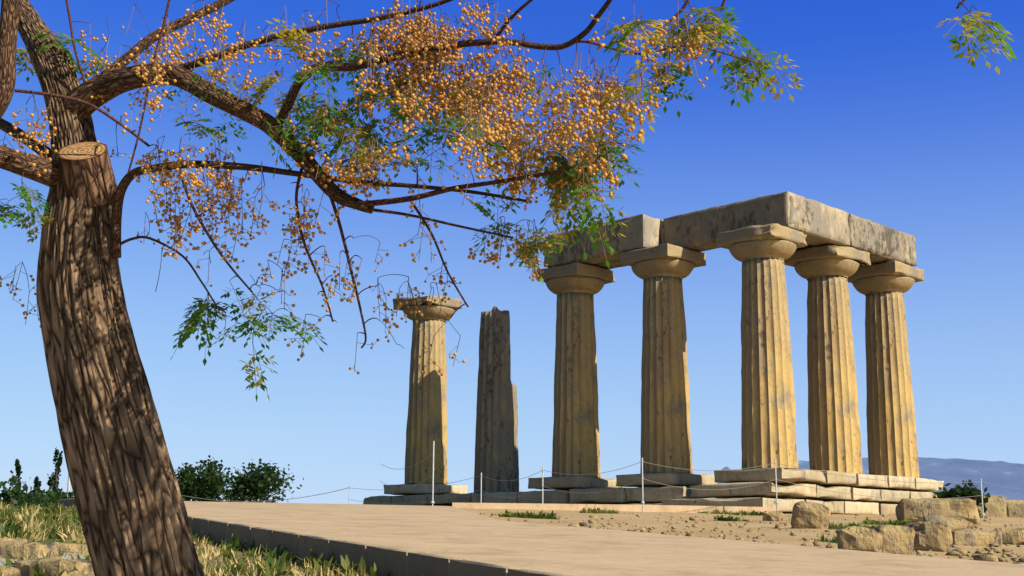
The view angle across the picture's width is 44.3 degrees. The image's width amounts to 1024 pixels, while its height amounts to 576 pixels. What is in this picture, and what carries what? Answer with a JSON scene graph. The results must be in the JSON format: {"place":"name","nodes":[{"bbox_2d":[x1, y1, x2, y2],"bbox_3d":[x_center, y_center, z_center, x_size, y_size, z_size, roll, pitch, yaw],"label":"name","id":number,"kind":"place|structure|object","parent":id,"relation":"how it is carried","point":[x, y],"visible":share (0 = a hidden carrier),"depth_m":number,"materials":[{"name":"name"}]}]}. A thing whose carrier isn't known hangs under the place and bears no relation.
{"place":"outdoors","nodes":[
{"label":"outdoors","id":0,"kind":"place"},
{"bbox_2d":[0,508,1023,575],"bbox_3d":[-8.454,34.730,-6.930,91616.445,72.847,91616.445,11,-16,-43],"label":"terrain","id":1,"kind":"structure","parent":0,"point":[650,519],"depth_m":22.21,"materials":[{"name":"beige soil"}]},
{"bbox_2d":[0,565,20,575],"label":"rock","id":2,"kind":"object","parent":1,"relation":"on","point":[9,569],"visible":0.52,"depth_m":10.11,"materials":[{"name":"stone"}]},
{"bbox_2d":[0,538,27,542],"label":"rock","id":3,"kind":"object","parent":1,"relation":"on","point":[11,539],"visible":0.29,"depth_m":14.30,"materials":[{"name":"stone"}]},
{"bbox_2d":[9,459,22,491],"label":"cypress tree","id":4,"kind":"object","parent":1,"relation":"on","point":[19,472],"visible":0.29,"depth_m":73.24,"materials":[{"name":"green plant"}]},
{"bbox_2d":[0,470,43,509],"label":"shrub","id":5,"kind":"object","parent":1,"relation":"on","point":[6,494],"visible":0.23,"depth_m":43.51,"materials":[{"name":"green plant"}]},
{"bbox_2d":[0,541,59,558],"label":"rock","id":6,"kind":"object","parent":1,"relation":"on","point":[19,549],"visible":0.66,"depth_m":12.38,"materials":[{"name":"stone"}]},
{"bbox_2d":[32,476,41,494],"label":"cypress tree","id":7,"kind":"object","parent":1,"relation":"on","point":[36,482],"visible":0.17,"depth_m":79.02,"materials":[{"name":"green plant"}]},
{"bbox_2d":[10,483,67,507],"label":"shrub","id":8,"kind":"object","parent":1,"relation":"on","point":[50,496],"visible":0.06,"depth_m":47.09,"materials":[{"name":"green plant"}]},
{"bbox_2d":[14,556,93,575],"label":"rock","id":9,"kind":"object","parent":1,"relation":"on","point":[51,566],"visible":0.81,"depth_m":10.07,"materials":[{"name":"stone"}]},
{"bbox_2d":[46,447,62,491],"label":"cypress tree","id":10,"kind":"object","parent":1,"relation":"on","point":[53,481],"visible":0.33,"depth_m":65.40,"materials":[{"name":"green plant"}]},
{"bbox_2d":[40,486,73,500],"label":"shrub","id":11,"kind":"object","parent":1,"relation":"on","point":[70,494],"visible":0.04,"depth_m":49.44,"materials":[{"name":"green plant"}]},
{"bbox_2d":[67,474,70,497],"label":"pole","id":12,"kind":"object","parent":1,"relation":"on","point":[68,486],"visible":0.01,"depth_m":51.37,"materials":[{"name":"white metal"}]},
{"bbox_2d":[182,488,346,501],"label":"cable","id":13,"kind":"object","parent":12,"relation":"attached to","point":[262,501],"visible":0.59,"depth_m":48.55,"materials":[{"name":"beige"}]},
{"bbox_2d":[59,543,87,552],"bbox_3d":[-4.755,2.845,13.603,0.372,0.174,0.265,2,-11,-6],"label":"rock","id":14,"kind":"object","parent":1,"relation":"on","point":[66,547],"visible":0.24,"depth_m":13.50,"materials":[{"name":"stone"}]},
{"bbox_2d":[70,573,94,575],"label":"rock","id":15,"kind":"object","parent":1,"relation":"on","point":[72,574],"visible":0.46,"depth_m":9.64,"materials":[{"name":"stone"}]},
{"bbox_2d":[175,455,237,501],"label":"shrub","id":16,"kind":"object","parent":1,"relation":"on","point":[191,485],"visible":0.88,"depth_m":80.23,"materials":[{"name":"green plant"}]},
{"bbox_2d":[219,458,303,502],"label":"shrub","id":17,"kind":"object","parent":1,"relation":"on","point":[255,484],"visible":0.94,"depth_m":82.12,"materials":[{"name":"green plant"}]},
{"bbox_2d":[57,498,572,575],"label":"kerb stones","id":18,"kind":"object","parent":1,"relation":"on","point":[396,561],"visible":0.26,"depth_m":11.33,"materials":[{"name":"stone"}]},
{"bbox_2d":[431,441,434,505],"bbox_3d":[-1.985,4.770,31.682,0.094,1.836,0.089,11,-16,-43],"label":"fence post","id":19,"kind":"object","parent":1,"relation":"on","point":[432,501],"visible":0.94,"depth_m":31.66,"materials":[{"name":"grey metal"}]},
{"bbox_2d":[480,473,481,502],"bbox_3d":[-0.952,6.400,38.698,0.094,1.436,0.089,11,-16,-43],"label":"fence post","id":20,"kind":"object","parent":1,"relation":"on","point":[481,490],"visible":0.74,"depth_m":38.71,"materials":[{"name":"grey metal"}]},
{"bbox_2d":[0,498,984,575],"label":"grass and weeds","id":21,"kind":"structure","parent":1,"relation":"on","point":[30,523],"depth_m":14.60,"materials":[{"name":"green plant"}]},
{"bbox_2d":[0,0,1017,575],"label":"chinaberry tree","id":22,"kind":"object","parent":1,"relation":"on","point":[132,512],"visible":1,"depth_m":7.48,"materials":[{"name":"brown plant"}]},
{"bbox_2d":[542,467,543,503],"bbox_3d":[0.855,5.700,35.065,0.094,1.436,0.089,11,-16,-43],"label":"fence post","id":23,"kind":"object","parent":1,"relation":"on","point":[542,485],"visible":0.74,"depth_m":35.09,"materials":[{"name":"grey metal"}]},
{"bbox_2d":[349,454,1022,504],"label":"fence ropes","id":24,"kind":"object","parent":23,"relation":"attached to","point":[664,484],"visible":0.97,"depth_m":34.91,"materials":[{"name":"beige"}]},
{"bbox_2d":[588,519,599,523],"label":"rock","id":25,"kind":"object","parent":1,"relation":"on","point":[593,521],"visible":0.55,"depth_m":21.38,"materials":[{"name":"stone"}]},
{"bbox_2d":[184,501,1023,575],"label":"path","id":26,"kind":"structure","parent":1,"relation":"on","point":[451,529],"depth_m":12.64,"materials":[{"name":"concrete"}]},
{"bbox_2d":[641,458,644,511],"bbox_3d":[3.344,5.070,32.233,0.094,1.436,0.089,11,-16,-43],"label":"fence post","id":27,"kind":"object","parent":1,"relation":"on","point":[642,501],"visible":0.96,"depth_m":32.20,"materials":[{"name":"grey metal"}]},
{"bbox_2d":[363,467,943,514],"bbox_3d":[4.531,7.869,46.514,12.178,1.460,19.595,11,-16,-43],"label":"stylobate","id":28,"kind":"object","parent":1,"relation":"on","point":[763,494],"visible":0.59,"depth_m":39.90,"materials":[{"name":"stone"}]},
{"bbox_2d":[393,296,462,483],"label":"column","id":29,"kind":"structure","parent":28,"relation":"on","point":[426,427],"depth_m":49.60,"materials":[{"name":"stone"}]},
{"bbox_2d":[474,306,518,492],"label":"broken column","id":30,"kind":"structure","parent":28,"relation":"on","point":[496,452],"depth_m":46.59,"materials":[{"name":"stone"}]},
{"bbox_2d":[536,262,615,477],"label":"column","id":31,"kind":"structure","parent":28,"relation":"on","point":[574,287],"depth_m":44.05,"materials":[{"name":"stone"}]},
{"bbox_2d":[619,243,705,473],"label":"column","id":32,"kind":"structure","parent":28,"relation":"on","point":[662,271],"depth_m":41.26,"materials":[{"name":"stone"}]},
{"bbox_2d":[715,223,806,468],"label":"corner column","id":33,"kind":"structure","parent":28,"relation":"on","point":[761,253],"depth_m":38.46,"materials":[{"name":"stone"}]},
{"bbox_2d":[784,245,870,473],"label":"column","id":34,"kind":"structure","parent":28,"relation":"on","point":[834,432],"depth_m":41.04,"materials":[{"name":"stone"}]},
{"bbox_2d":[544,191,916,268],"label":"architrave","id":35,"kind":"object","parent":34,"relation":"on","point":[817,223],"visible":0.69,"depth_m":42.01,"materials":[{"name":"stone"}]},
{"bbox_2d":[847,260,923,477],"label":"column","id":36,"kind":"structure","parent":28,"relation":"on","point":[890,413],"depth_m":43.61,"materials":[{"name":"stone"}]},
{"bbox_2d":[480,512,1023,563],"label":"pebbles","id":37,"kind":"object","parent":1,"relation":"on","point":[989,555],"visible":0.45,"depth_m":16.78,"materials":[{"name":"stone"}]},
{"bbox_2d":[763,511,782,520],"bbox_3d":[5.541,4.876,26.736,0.423,0.290,0.307,-1,-11,6],"label":"rock","id":38,"kind":"object","parent":1,"relation":"on","point":[773,516],"visible":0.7,"depth_m":26.62,"materials":[{"name":"stone"}]},
{"bbox_2d":[774,459,777,510],"bbox_3d":[7.056,5.297,33.616,0.094,1.436,0.089,11,-16,-43],"label":"fence post","id":39,"kind":"object","parent":1,"relation":"on","point":[776,501],"visible":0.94,"depth_m":33.60,"materials":[{"name":"grey metal"}]},
{"bbox_2d":[791,501,830,528],"bbox_3d":[5.114,3.930,21.547,0.683,0.565,0.457,-1,-12,9],"label":"boulder","id":40,"kind":"object","parent":1,"relation":"on","point":[809,515],"visible":0.82,"depth_m":21.37,"materials":[{"name":"stone"}]},
{"bbox_2d":[837,526,882,552],"bbox_3d":[3.670,2.682,13.280,0.462,0.339,0.317,-1,-11,7],"label":"boulder","id":41,"kind":"object","parent":1,"relation":"on","point":[858,538],"visible":0.67,"depth_m":13.15,"materials":[{"name":"stone"}]},
{"bbox_2d":[873,524,914,554],"bbox_3d":[4.021,2.683,13.312,0.443,0.361,0.300,2,-11,-6],"label":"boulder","id":42,"kind":"object","parent":1,"relation":"on","point":[898,539],"visible":0.65,"depth_m":13.19,"materials":[{"name":"stone"}]},
{"bbox_2d":[903,521,952,551],"bbox_3d":[4.641,2.806,14.094,0.557,0.390,0.371,-4,-12,19],"label":"boulder","id":43,"kind":"object","parent":1,"relation":"on","point":[936,536],"visible":0.59,"depth_m":13.92,"materials":[{"name":"stone"}]},
{"bbox_2d":[895,498,979,524],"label":"stone block","id":44,"kind":"structure","parent":1,"relation":"on","point":[913,509],"depth_m":28.21,"materials":[{"name":"stone"}]},
{"bbox_2d":[923,515,973,529],"bbox_3d":[6.898,3.809,19.945,0.755,0.413,0.534,0,-11,-1],"label":"rock","id":45,"kind":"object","parent":1,"relation":"on","point":[952,523],"depth_m":19.78,"materials":[{"name":"stone"}]},
{"bbox_2d":[932,479,990,515],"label":"shrub","id":46,"kind":"object","parent":1,"relation":"on","point":[958,491],"visible":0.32,"depth_m":41.03,"materials":[{"name":"green plant"}]},
{"bbox_2d":[951,528,1002,545],"bbox_3d":[5.888,3.231,16.192,0.729,0.272,0.492,3,-12,-11],"label":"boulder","id":47,"kind":"object","parent":1,"relation":"on","point":[967,537],"visible":0.56,"depth_m":15.97,"materials":[{"name":"stone"}]},
{"bbox_2d":[980,479,984,517],"bbox_3d":[14.262,6.475,38.173,0.094,1.386,0.089,11,-16,-43],"label":"fence post","id":48,"kind":"object","parent":1,"relation":"on","point":[983,514],"visible":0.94,"depth_m":38.18,"materials":[{"name":"grey metal"}]},
{"bbox_2d":[977,495,1006,516],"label":"block stand","id":49,"kind":"object","parent":1,"relation":"on","point":[995,508],"visible":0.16,"depth_m":79.77,"materials":[{"name":"stone"}]},
{"bbox_2d":[993,528,1023,544],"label":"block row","id":50,"kind":"object","parent":1,"relation":"on","point":[1015,536],"visible":0.49,"depth_m":16.93,"materials":[{"name":"stone"}]},
{"bbox_2d":[1006,500,1023,516],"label":"block stand","id":51,"kind":"object","parent":1,"relation":"on","point":[1014,509],"visible":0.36,"depth_m":79.88,"materials":[{"name":"stone"}]},
{"bbox_2d":[0,0,1023,503],"label":"sky","id":52,"kind":"structure","parent":0,"point":[884,126],"materials":[{"name":"blue"}]},
{"bbox_2d":[717,457,1023,499],"bbox_3d":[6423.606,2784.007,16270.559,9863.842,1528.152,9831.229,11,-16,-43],"label":"mountains","id":53,"kind":"structure","parent":0,"point":[956,471],"depth_m":18394.10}
]}

